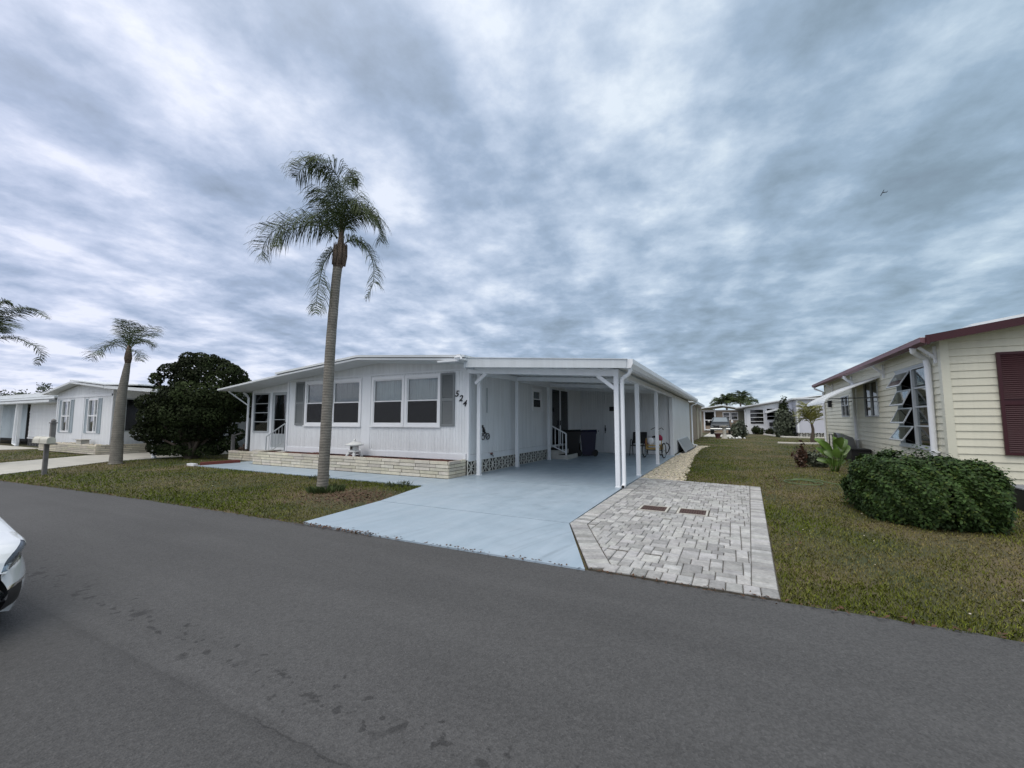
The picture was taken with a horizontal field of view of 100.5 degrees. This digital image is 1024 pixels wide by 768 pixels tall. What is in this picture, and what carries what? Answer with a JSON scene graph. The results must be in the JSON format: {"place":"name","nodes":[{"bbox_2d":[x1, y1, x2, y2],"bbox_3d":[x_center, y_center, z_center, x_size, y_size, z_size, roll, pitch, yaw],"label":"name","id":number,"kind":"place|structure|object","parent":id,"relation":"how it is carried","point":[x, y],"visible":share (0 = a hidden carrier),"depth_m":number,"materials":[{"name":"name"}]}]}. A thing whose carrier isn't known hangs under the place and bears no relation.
{"place":"outdoors","nodes":[
{"label":"outdoors","id":0,"kind":"place"},
{"bbox_2d":[0,445,248,474],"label":"neighbor driveway","id":1,"kind":"structure","parent":0,"point":[19,466],"depth_m":15.39,"materials":[{"name":"concrete"}]},
{"bbox_2d":[303,451,681,570],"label":"driveway","id":2,"kind":"structure","parent":0,"point":[531,511],"depth_m":7.05,"materials":[{"name":"blue paint"}]},
{"bbox_2d":[551,425,577,459],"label":"side steps","id":3,"kind":"structure","parent":2,"relation":"on","point":[560,453],"depth_m":16.31,"materials":[{"name":"white paint"}]},
{"bbox_2d":[564,429,581,455],"bbox_3d":[2.585,2.466,17.942,0.807,1.090,0.640,-1,-5,7],"label":"wheelie bin","id":4,"kind":"object","parent":2,"relation":"on","point":[573,439],"visible":0.73,"depth_m":17.68,"materials":[{"name":"black plastic"}]},
{"bbox_2d":[580,429,598,455],"bbox_3d":[3.250,2.461,17.877,0.807,1.090,0.640,-1,-5,12],"label":"wheelie bin","id":5,"kind":"object","parent":2,"relation":"on","point":[588,440],"visible":0.96,"depth_m":17.63,"materials":[{"name":"blue plastic"}]},
{"bbox_2d":[629,432,647,455],"bbox_3d":[5.366,2.532,18.031,0.672,0.985,0.630,-3,-6,27],"label":"patio chair","id":6,"kind":"object","parent":2,"relation":"on","point":[643,436],"visible":0.66,"depth_m":18.20,"materials":[{"name":"black metal"}]},
{"bbox_2d":[642,427,669,457],"bbox_3d":[5.974,2.371,17.376,1.031,1.182,1.883,-3,-6,27],"label":"tricycle","id":7,"kind":"object","parent":2,"relation":"on","point":[654,448],"visible":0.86,"depth_m":16.85,"materials":[{"name":"metal"}]},
{"bbox_2d":[647,437,653,444],"bbox_3d":[5.543,2.302,17.044,0.267,0.387,0.246,-3,-6,27],"label":"cloth bag","id":8,"kind":"object","parent":7,"relation":"in","point":[650,440],"visible":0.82,"depth_m":16.96,"materials":[{"name":"white fabric"}]},
{"bbox_2d":[0,481,1023,767],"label":"road","id":9,"kind":"structure","parent":0,"point":[136,633],"depth_m":2.60,"materials":[{"name":"grey asphalt"}]},
{"bbox_2d":[0,517,25,611],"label":"white car","id":10,"kind":"object","parent":9,"relation":"on","point":[12,575],"visible":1,"depth_m":3.08,"materials":[{"name":"paint"}]},
{"bbox_2d":[1,479,1007,637],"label":"edge debris","id":11,"kind":"object","parent":9,"relation":"on","point":[913,622],"visible":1,"depth_m":4.50,"materials":[{"name":"brown plant"}]},
{"bbox_2d":[0,421,1023,641],"bbox_3d":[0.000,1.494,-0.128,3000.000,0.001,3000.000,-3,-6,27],"label":"ground","id":12,"kind":"structure","parent":0,"point":[735,455],"depth_m":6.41,"materials":[{"name":"green plant"}]},
{"bbox_2d":[0,298,51,365],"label":"palm tree","id":13,"kind":"object","parent":12,"relation":"on","point":[4,329],"visible":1,"depth_m":14.69,"materials":[{"name":"green plant"}]},
{"bbox_2d":[0,382,52,395],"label":"tree","id":14,"kind":"object","parent":12,"relation":"on","point":[42,388],"visible":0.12,"depth_m":40.26,"materials":[{"name":"brown plant"}]},
{"bbox_2d":[0,393,58,445],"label":"home","id":15,"kind":"object","parent":12,"relation":"on","point":[27,417],"visible":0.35,"depth_m":25.26,"materials":[{"name":"white paint"}]},
{"bbox_2d":[32,419,57,474],"bbox_3d":[-12.931,1.740,11.816,1.012,1.550,0.295,-3,-6,27],"label":"mailbox","id":16,"kind":"object","parent":12,"relation":"on","point":[47,442],"visible":0.98,"depth_m":11.81,"materials":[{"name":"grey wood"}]},
{"bbox_2d":[79,318,163,464],"bbox_3d":[-13.656,0.262,15.095,3.243,5.112,2.185,0,-5,4],"label":"palm tree","id":17,"kind":"object","parent":12,"relation":"on","point":[116,445],"visible":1,"depth_m":14.83,"materials":[{"name":"green plant"}]},
{"bbox_2d":[38,440,230,454],"bbox_3d":[-19.441,3.187,22.323,6.410,0.462,5.790,-3,-6,27],"label":"brick planter","id":18,"kind":"object","parent":12,"relation":"on","point":[84,449],"visible":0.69,"depth_m":19.34,"materials":[{"name":"beige brick"}]},
{"bbox_2d":[75,439,90,443],"bbox_3d":[-19.750,2.672,19.585,0.600,0.260,0.360,-3,-6,27],"label":"planter pot","id":19,"kind":"object","parent":18,"relation":"on","point":[82,441],"visible":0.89,"depth_m":19.46,"materials":[{"name":"concrete"}]},
{"bbox_2d":[42,380,251,457],"bbox_3d":[-15.568,2.033,26.470,11.800,3.470,16.070,-3,-6,27],"label":"white mobile home","id":20,"kind":"object","parent":12,"relation":"on","point":[84,409],"visible":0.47,"depth_m":20.31,"materials":[{"name":"paint"}]},
{"bbox_2d":[60,400,70,431],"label":"window","id":21,"kind":"structure","parent":20,"relation":"in","point":[67,416],"depth_m":21.47,"materials":[{"name":"white plastic"}]},
{"bbox_2d":[86,399,98,432],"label":"window","id":22,"kind":"structure","parent":20,"relation":"in","point":[95,405],"depth_m":20.06,"materials":[{"name":"white plastic"}]},
{"bbox_2d":[124,398,148,431],"bbox_3d":[-17.516,1.483,20.225,0.080,1.540,1.440,-3,-6,27],"label":"window","id":23,"kind":"structure","parent":20,"relation":"in","point":[131,410],"depth_m":19.80,"materials":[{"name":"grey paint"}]},
{"bbox_2d":[129,351,251,458],"bbox_3d":[-12.855,0.865,17.154,4.794,4.346,3.165,-3,-6,27],"label":"evergreen tree","id":24,"kind":"object","parent":12,"relation":"on","point":[195,417],"visible":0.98,"depth_m":16.40,"materials":[{"name":"green plant"}]},
{"bbox_2d":[187,460,239,465],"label":"edging curb","id":25,"kind":"structure","parent":12,"relation":"on","point":[215,462],"depth_m":14.37,"materials":[{"name":"red paint"}]},
{"bbox_2d":[230,432,241,449],"bbox_3d":[-10.729,2.405,16.578,0.604,1.040,0.100,-3,-6,27],"label":"garden post","id":26,"kind":"object","parent":12,"relation":"on","point":[233,441],"visible":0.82,"depth_m":16.67,"materials":[{"name":"grey wood"}]},
{"bbox_2d":[252,423,287,451],"bbox_3d":[-8.684,2.114,15.376,1.840,1.414,0.260,-3,-6,27],"label":"stair railing","id":27,"kind":"object","parent":12,"relation":"on","point":[275,439],"visible":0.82,"depth_m":15.11,"materials":[{"name":"metal"}]},
{"bbox_2d":[245,151,389,489],"bbox_3d":[-4.346,-1.482,9.587,3.198,7.686,2.225,-3,-6,27],"label":"palm tree","id":28,"kind":"object","parent":12,"relation":"on","point":[342,217],"visible":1,"depth_m":9.55,"materials":[{"name":"green plant"}]},
{"bbox_2d":[197,461,445,485],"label":"front walkway","id":29,"kind":"structure","parent":12,"relation":"on","point":[343,475],"depth_m":11.88,"materials":[{"name":"blue paint"}]},
{"bbox_2d":[304,483,346,493],"bbox_3d":[-3.943,2.208,9.034,0.829,0.144,0.816,-3,-6,27],"label":"weed clump","id":30,"kind":"object","parent":12,"relation":"on","point":[319,489],"visible":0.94,"depth_m":8.91,"materials":[{"name":"green plant"}]},
{"bbox_2d":[262,484,404,508],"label":"bare patch litter","id":31,"kind":"object","parent":12,"relation":"on","point":[351,495],"visible":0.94,"depth_m":8.38,"materials":[{"name":"brown plant"}]},
{"bbox_2d":[228,449,465,478],"bbox_3d":[-6.129,2.438,13.690,10.833,0.480,1.797,-3,-6,34],"label":"brick planter","id":32,"kind":"object","parent":12,"relation":"on","point":[433,468],"visible":0.94,"depth_m":12.12,"materials":[{"name":"beige brick"}]},
{"bbox_2d":[237,444,248,450],"bbox_3d":[-10.344,2.598,16.346,0.581,0.647,0.314,-3,-6,27],"label":"red flower plant","id":33,"kind":"object","parent":32,"relation":"on","point":[241,449],"visible":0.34,"depth_m":16.34,"materials":[{"name":"green plant"}]},
{"bbox_2d":[345,439,363,456],"bbox_3d":[-4.748,1.931,12.825,0.540,0.558,0.540,-3,-6,27],"label":"stone lantern","id":34,"kind":"object","parent":32,"relation":"in","point":[354,445],"visible":0.94,"depth_m":12.71,"materials":[{"name":"white stone"}]},
{"bbox_2d":[385,480,412,486],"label":"edge weeds","id":35,"kind":"object","parent":12,"relation":"on","point":[398,482],"visible":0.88,"depth_m":9.78,"materials":[{"name":"green plant"}]},
{"bbox_2d":[217,354,697,488],"bbox_3d":[0.267,1.579,20.847,15.040,3.415,19.790,-3,-6,27],"label":"mobile home","id":36,"kind":"object","parent":12,"relation":"on","point":[424,407],"visible":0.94,"depth_m":13.34,"materials":[{"name":"white paint"}]},
{"bbox_2d":[252,393,269,431],"bbox_3d":[-9.419,1.083,16.026,0.940,1.460,0.080,-3,-6,27],"label":"jalousie window","id":37,"kind":"structure","parent":36,"relation":"in","point":[261,408],"depth_m":16.03,"materials":[{"name":"glass"}]},
{"bbox_2d":[269,389,287,449],"bbox_3d":[-8.450,1.299,15.506,1.040,2.180,0.080,-3,-6,27],"label":"entry door","id":38,"kind":"structure","parent":36,"relation":"in","point":[278,411],"depth_m":15.57,"materials":[{"name":"white paint"}]},
{"bbox_2d":[302,381,322,426],"bbox_3d":[-6.506,0.665,14.374,1.340,1.530,0.209,-3,-6,27],"label":"window","id":39,"kind":"structure","parent":36,"relation":"in","point":[312,410],"depth_m":14.50,"materials":[{"name":"grey glass"}]},
{"bbox_2d":[332,378,361,426],"bbox_3d":[-5.315,0.613,13.762,1.380,1.530,0.210,-3,-6,27],"label":"window","id":40,"kind":"structure","parent":36,"relation":"in","point":[346,411],"depth_m":13.76,"materials":[{"name":"grey glass"}]},
{"bbox_2d":[369,376,404,426],"bbox_3d":[-3.746,0.543,12.956,1.350,1.530,0.209,-3,-6,27],"label":"window","id":41,"kind":"structure","parent":36,"relation":"in","point":[387,405],"depth_m":12.97,"materials":[{"name":"white plastic"}]},
{"bbox_2d":[403,373,440,427],"bbox_3d":[-2.568,0.492,12.351,1.340,1.530,0.209,-3,-6,27],"label":"window","id":42,"kind":"structure","parent":36,"relation":"in","point":[422,408],"depth_m":12.36,"materials":[{"name":"white plastic"}]},
{"bbox_2d":[482,425,489,439],"bbox_3d":[-0.765,1.399,12.282,0.034,0.432,0.474,-3,-6,27],"label":"wall ornament","id":43,"kind":"object","parent":36,"relation":"attached to","point":[483,427],"depth_m":12.21,"materials":[{"name":"black metal"}]},
{"bbox_2d":[486,388,487,412],"bbox_3d":[-0.731,0.482,12.469,0.017,0.730,0.050,-3,-6,27],"label":"wall strip","id":44,"kind":"object","parent":36,"relation":"attached to","point":[486,400],"depth_m":12.46,"materials":[{"name":"grey paint"}]},
{"bbox_2d":[532,388,542,410],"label":"window","id":45,"kind":"structure","parent":36,"relation":"in","point":[536,403],"depth_m":15.72,"materials":[{"name":"white plastic"}]},
{"bbox_2d":[551,388,568,445],"bbox_3d":[2.012,1.381,17.754,0.100,2.320,2.040,-3,-6,27],"label":"glass door","id":46,"kind":"structure","parent":36,"relation":"in","point":[559,398],"depth_m":17.69,"materials":[{"name":"white paint"}]},
{"bbox_2d":[603,403,620,452],"bbox_3d":[4.608,2.001,19.428,0.860,2.230,0.058,-3,-6,27],"label":"shed door","id":47,"kind":"structure","parent":36,"relation":"in","point":[609,431],"depth_m":19.51,"materials":[{"name":"white paint"}]},
{"bbox_2d":[570,483,780,601],"bbox_3d":[2.854,2.112,7.206,2.670,0.022,7.160,-3,-6,27],"label":"paver bedding","id":48,"kind":"object","parent":12,"relation":"on","point":[644,578],"visible":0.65,"depth_m":4.26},
{"bbox_2d":[570,477,779,599],"bbox_3d":[2.854,2.104,7.208,2.663,0.039,7.154,-3,-6,27],"label":"paver parking pad","id":49,"kind":"object","parent":48,"relation":"on","point":[611,529],"visible":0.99,"depth_m":5.40,"materials":[{"name":"stone"}]},
{"bbox_2d":[637,505,669,512],"bbox_3d":[2.370,2.093,7.108,0.450,0.043,0.450,-3,-6,27],"label":"vent cover","id":50,"kind":"object","parent":49,"relation":"on","point":[653,508],"visible":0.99,"depth_m":7.08,"materials":[{"name":"metal"}]},
{"bbox_2d":[676,508,708,516],"bbox_3d":[2.903,2.070,6.834,0.450,0.043,0.450,-3,-6,27],"label":"vent cover","id":51,"kind":"object","parent":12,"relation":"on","point":[695,512],"visible":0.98,"depth_m":6.78,"materials":[{"name":"metal"}]},
{"bbox_2d":[689,401,704,441],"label":"tan house","id":52,"kind":"structure","parent":12,"relation":"on","point":[697,418],"depth_m":34.61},
{"bbox_2d":[641,452,801,544],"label":"fallen leaves","id":53,"kind":"object","parent":12,"relation":"on","point":[753,483],"visible":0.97,"depth_m":10.00,"materials":[{"name":"brown plant"}]},
{"bbox_2d":[701,405,744,432],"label":"back house","id":54,"kind":"structure","parent":12,"relation":"on","point":[709,414],"depth_m":51.59,"materials":[{"name":"beige"}]},
{"bbox_2d":[722,412,737,419],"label":"window","id":55,"kind":"structure","parent":54,"relation":"in","point":[731,415],"depth_m":50.98,"materials":[{"name":"white plastic"}]},
{"bbox_2d":[720,426,728,438],"bbox_3d":[17.774,4.027,35.626,0.720,1.060,0.720,-3,-6,27],"label":"garden fountain","id":56,"kind":"object","parent":12,"relation":"on","point":[724,435],"visible":1,"depth_m":35.51,"materials":[{"name":"concrete"}]},
{"bbox_2d":[709,392,743,409],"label":"distant palm","id":57,"kind":"object","parent":12,"relation":"on","point":[727,399],"visible":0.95,"depth_m":61.45,"materials":[{"name":"green plant"}]},
{"bbox_2d":[730,420,748,437],"bbox_3d":[19.349,3.864,36.199,1.468,1.639,1.635,-3,-6,27],"label":"spiky bush","id":58,"kind":"object","parent":12,"relation":"on","point":[738,428],"visible":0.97,"depth_m":36.03,"materials":[{"name":"green plant"}]},
{"bbox_2d":[727,390,758,406],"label":"distant palm","id":59,"kind":"object","parent":12,"relation":"on","point":[738,393],"visible":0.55,"depth_m":74.42,"materials":[{"name":"green plant"}]},
{"bbox_2d":[730,395,759,405],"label":"distant palm","id":60,"kind":"object","parent":12,"relation":"on","point":[751,397],"visible":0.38,"depth_m":77.80,"materials":[{"name":"green plant"}]},
{"bbox_2d":[751,425,764,433],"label":"foundation bush","id":61,"kind":"object","parent":12,"relation":"on","point":[756,430],"visible":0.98,"depth_m":46.15,"materials":[{"name":"green plant"}]},
{"bbox_2d":[765,428,774,433],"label":"foundation bush","id":62,"kind":"object","parent":12,"relation":"on","point":[769,431],"visible":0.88,"depth_m":45.57,"materials":[{"name":"green plant"}]},
{"bbox_2d":[735,395,824,436],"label":"white back house","id":63,"kind":"structure","parent":12,"relation":"on","point":[760,415],"depth_m":46.17,"materials":[{"name":"paint"}]},
{"bbox_2d":[749,409,764,424],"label":"louvred window","id":64,"kind":"structure","parent":63,"relation":"in","point":[756,415],"depth_m":47.18,"materials":[{"name":"white glass"}]},
{"bbox_2d":[766,408,776,419],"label":"louvred window","id":65,"kind":"structure","parent":63,"relation":"in","point":[769,416],"depth_m":46.62,"materials":[{"name":"white plastic"}]},
{"bbox_2d":[777,396,790,430],"bbox_3d":[25.145,2.978,39.429,0.957,3.858,1.354,3,-6,-28],"label":"tall shrub","id":66,"kind":"object","parent":12,"relation":"on","point":[783,403],"visible":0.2,"depth_m":39.39,"materials":[{"name":"green plant"}]},
{"bbox_2d":[772,407,796,436],"bbox_3d":[24.892,3.495,38.664,2.273,2.850,2.134,-3,-6,27],"label":"silver shrub","id":67,"kind":"object","parent":12,"relation":"on","point":[784,424],"visible":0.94,"depth_m":38.25,"materials":[{"name":"grey plant"}]},
{"bbox_2d":[763,434,824,438],"bbox_3d":[25.110,4.856,39.674,2.801,0.180,9.934,0,-5,0],"label":"border edging","id":68,"kind":"object","parent":12,"relation":"on","point":[792,436],"visible":0.54,"depth_m":36.67,"materials":[{"name":"concrete"}]},
{"bbox_2d":[777,442,818,443],"bbox_3d":[18.352,3.789,27.104,2.440,0.140,0.519,-3,-6,27],"label":"bed edging","id":69,"kind":"object","parent":12,"relation":"on","point":[795,443],"visible":0.66,"depth_m":27.07,"materials":[{"name":"concrete"}]},
{"bbox_2d":[791,440,807,467],"bbox_3d":[9.289,2.255,13.738,0.521,0.904,0.544,-3,-6,27],"label":"croton","id":70,"kind":"object","parent":12,"relation":"on","point":[800,456],"visible":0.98,"depth_m":13.65,"materials":[{"name":"red plant"}]},
{"bbox_2d":[791,401,822,442],"bbox_3d":[19.707,2.521,28.005,2.575,2.854,2.149,4,-6,-36],"label":"young palm","id":71,"kind":"object","parent":12,"relation":"on","point":[804,412],"visible":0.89,"depth_m":27.86,"materials":[{"name":"green plant"}]},
{"bbox_2d":[805,450,828,467],"bbox_3d":[9.855,2.424,13.791,0.742,0.587,0.573,-3,-6,27],"label":"shrub","id":72,"kind":"object","parent":12,"relation":"on","point":[812,458],"visible":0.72,"depth_m":13.70,"materials":[{"name":"green plant"}]},
{"bbox_2d":[814,434,850,471],"bbox_3d":[9.489,2.006,12.580,0.890,1.170,0.522,-3,-6,27],"label":"banana plant","id":73,"kind":"object","parent":12,"relation":"on","point":[841,449],"visible":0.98,"depth_m":12.52,"materials":[{"name":"green plant"}]},
{"bbox_2d":[829,432,855,448],"bbox_3d":[13.127,2.398,16.942,0.718,0.934,1.300,-3,-6,27],"label":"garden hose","id":74,"kind":"object","parent":12,"relation":"on","point":[851,442],"visible":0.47,"depth_m":16.62,"materials":[{"name":"grey plastic"}]},
{"bbox_2d":[847,448,871,461],"bbox_3d":[12.743,2.611,15.654,0.600,0.470,0.840,-3,-6,27],"label":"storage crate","id":75,"kind":"object","parent":12,"relation":"on","point":[852,453],"visible":0.68,"depth_m":15.39,"materials":[{"name":"black plastic"}]},
{"bbox_2d":[807,314,1023,484],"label":"cream mobile home","id":76,"kind":"object","parent":12,"relation":"on","point":[956,393],"visible":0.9,"depth_m":9.90,"materials":[{"name":"plastic"}]},
{"bbox_2d":[841,395,849,416],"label":"window","id":77,"kind":"structure","parent":76,"relation":"in","point":[845,406],"depth_m":18.50,"materials":[{"name":"white glass"}]},
{"bbox_2d":[863,380,879,416],"bbox_3d":[12.741,0.534,15.071,0.090,1.250,1.650,-3,-6,27],"label":"window","id":78,"kind":"structure","parent":76,"relation":"in","point":[871,405],"depth_m":15.05,"materials":[{"name":"grey glass"}]},
{"bbox_2d":[886,363,930,450],"bbox_3d":[10.816,0.639,11.609,0.379,2.210,2.410,-3,-6,27],"label":"awning window","id":79,"kind":"structure","parent":76,"relation":"in","point":[899,376],"depth_m":11.68,"materials":[{"name":"grey paint"}]},
{"bbox_2d":[838,445,1019,534],"bbox_3d":[6.386,1.526,6.710,1.931,1.130,2.747,-3,-6,27],"label":"hedge","id":80,"kind":"object","parent":12,"relation":"on","point":[949,492],"visible":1,"depth_m":5.85,"materials":[{"name":"green plant"}]},
{"bbox_2d":[1011,484,1023,511],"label":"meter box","id":81,"kind":"object","parent":12,"relation":"on","point":[1019,492],"visible":0.53,"depth_m":7.12,"materials":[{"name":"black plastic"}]},
{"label":"gravel bed","id":82,"kind":"structure","parent":12,"relation":"on","visible":0},
{"bbox_2d":[642,445,708,480],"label":"gravel","id":83,"kind":"structure","parent":82,"relation":"on","point":[673,468],"depth_m":13.09,"materials":[{"name":"beige gravel"}]},
{"bbox_2d":[678,436,693,452],"bbox_3d":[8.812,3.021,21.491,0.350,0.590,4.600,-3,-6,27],"label":"vent panel","id":84,"kind":"object","parent":83,"relation":"on","point":[686,444],"visible":0.98,"depth_m":21.06,"materials":[{"name":"grey paint"}]},
{"bbox_2d":[0,0,1023,420],"label":"sky","id":85,"kind":"structure","parent":0,"point":[689,191],"materials":[{"name":"grey"}]},
{"bbox_2d":[703,433,732,436],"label":"back driveway","id":86,"kind":"structure","parent":0,"point":[713,435],"depth_m":41.81,"materials":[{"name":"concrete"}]},
{"bbox_2d":[708,417,732,433],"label":"pickup truck","id":87,"kind":"object","parent":86,"relation":"on","point":[717,423],"visible":0.81,"depth_m":45.72,"materials":[{"name":"paint"}]}
]}

